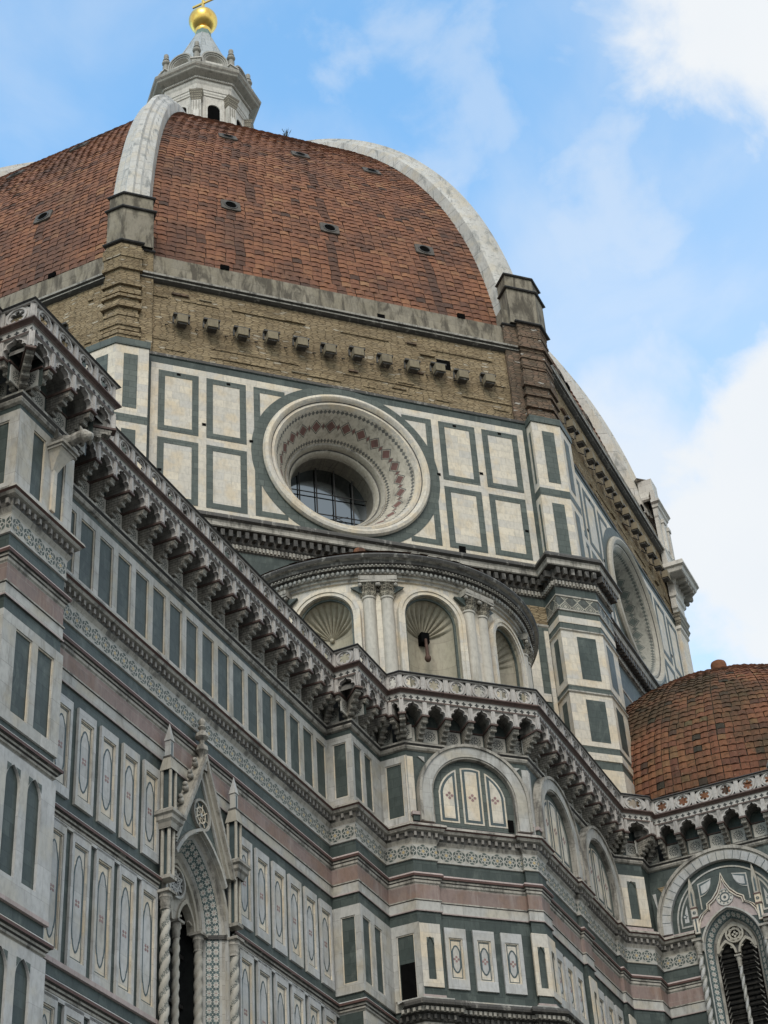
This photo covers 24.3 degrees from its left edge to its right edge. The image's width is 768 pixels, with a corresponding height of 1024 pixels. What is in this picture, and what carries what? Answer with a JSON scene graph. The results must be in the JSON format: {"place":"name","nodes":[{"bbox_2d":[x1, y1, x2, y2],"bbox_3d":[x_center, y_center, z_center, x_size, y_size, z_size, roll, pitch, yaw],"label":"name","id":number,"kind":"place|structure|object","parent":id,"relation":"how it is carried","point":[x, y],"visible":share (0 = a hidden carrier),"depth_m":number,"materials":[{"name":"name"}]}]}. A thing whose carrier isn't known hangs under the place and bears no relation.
{"place":"outdoors","nodes":[
{"label":"outdoors","id":0,"kind":"place"},
{"bbox_2d":[0,0,767,671],"label":"sky","id":1,"kind":"structure","parent":0,"point":[614,153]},
{"label":"ground","id":2,"kind":"structure","parent":0,"visible":0},
{"bbox_2d":[0,296,438,1023],"bbox_3d":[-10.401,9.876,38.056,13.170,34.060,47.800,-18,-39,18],"label":"nave aisle","id":3,"kind":"object","parent":2,"relation":"on","point":[166,676],"visible":1,"depth_m":47.91,"materials":[{"name":"stone"}]},
{"bbox_2d":[154,718,251,1023],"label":"gothic window","id":4,"kind":"structure","parent":3,"relation":"in","point":[199,957],"depth_m":48.63,"materials":[{"name":"stone"}]},
{"bbox_2d":[312,643,671,1023],"bbox_3d":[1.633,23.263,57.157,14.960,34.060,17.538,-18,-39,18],"label":"corner block","id":5,"kind":"structure","parent":2,"relation":"on","point":[482,872],"depth_m":60.00,"materials":[{"name":"stone"}]},
{"bbox_2d":[0,94,698,855],"bbox_3d":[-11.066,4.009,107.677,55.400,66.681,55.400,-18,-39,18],"label":"cathedral dome","id":6,"kind":"structure","parent":5,"relation":"on","point":[300,350],"depth_m":86.23,"materials":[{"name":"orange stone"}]},
{"bbox_2d":[147,0,260,127],"bbox_3d":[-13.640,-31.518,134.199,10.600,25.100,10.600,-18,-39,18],"label":"lantern","id":7,"kind":"object","parent":6,"relation":"on","point":[201,75],"visible":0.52,"depth_m":130.60,"materials":[{"name":"stone"}]},
{"bbox_2d":[181,97,190,113],"bbox_3d":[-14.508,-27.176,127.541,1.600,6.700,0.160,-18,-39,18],"label":"arched window","id":8,"kind":"structure","parent":7,"relation":"in","point":[188,110],"depth_m":128.73,"materials":[{"name":"stone"}]},
{"bbox_2d":[203,96,223,120],"bbox_3d":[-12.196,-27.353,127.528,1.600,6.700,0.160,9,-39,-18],"label":"arched window","id":9,"kind":"structure","parent":7,"relation":"in","point":[212,111],"depth_m":128.69,"materials":[{"name":"stone"}]},
{"bbox_2d":[236,117,243,125],"bbox_3d":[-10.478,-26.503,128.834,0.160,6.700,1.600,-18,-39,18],"label":"arched window","id":10,"kind":"structure","parent":7,"relation":"in","point":[238,122],"depth_m":130.36,"materials":[{"name":"stone"}]},
{"bbox_2d":[263,394,430,536],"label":"round window","id":11,"kind":"structure","parent":6,"relation":"in","point":[344,464],"depth_m":83.72,"materials":[{"name":"beige stone"}]},
{"bbox_2d":[607,536,664,684],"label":"round window","id":12,"kind":"structure","parent":6,"relation":"in","point":[634,605],"depth_m":95.47,"materials":[{"name":"stone"}]},
{"bbox_2d":[252,547,538,701],"bbox_3d":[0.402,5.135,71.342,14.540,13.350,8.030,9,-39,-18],"label":"exedra","id":13,"kind":"object","parent":5,"relation":"on","point":[390,611],"visible":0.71,"depth_m":68.87,"materials":[{"name":"beige stone"}]},
{"bbox_2d":[616,659,767,1023],"bbox_3d":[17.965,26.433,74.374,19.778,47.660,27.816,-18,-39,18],"label":"tribune","id":14,"kind":"object","parent":2,"relation":"on","point":[699,752],"visible":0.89,"depth_m":69.33,"materials":[{"name":"stone"}]},
{"bbox_2d":[691,908,767,1023],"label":"traceried window","id":15,"kind":"structure","parent":14,"relation":"in","point":[734,947],"depth_m":66.79,"materials":[{"name":"white stone"}]}
]}

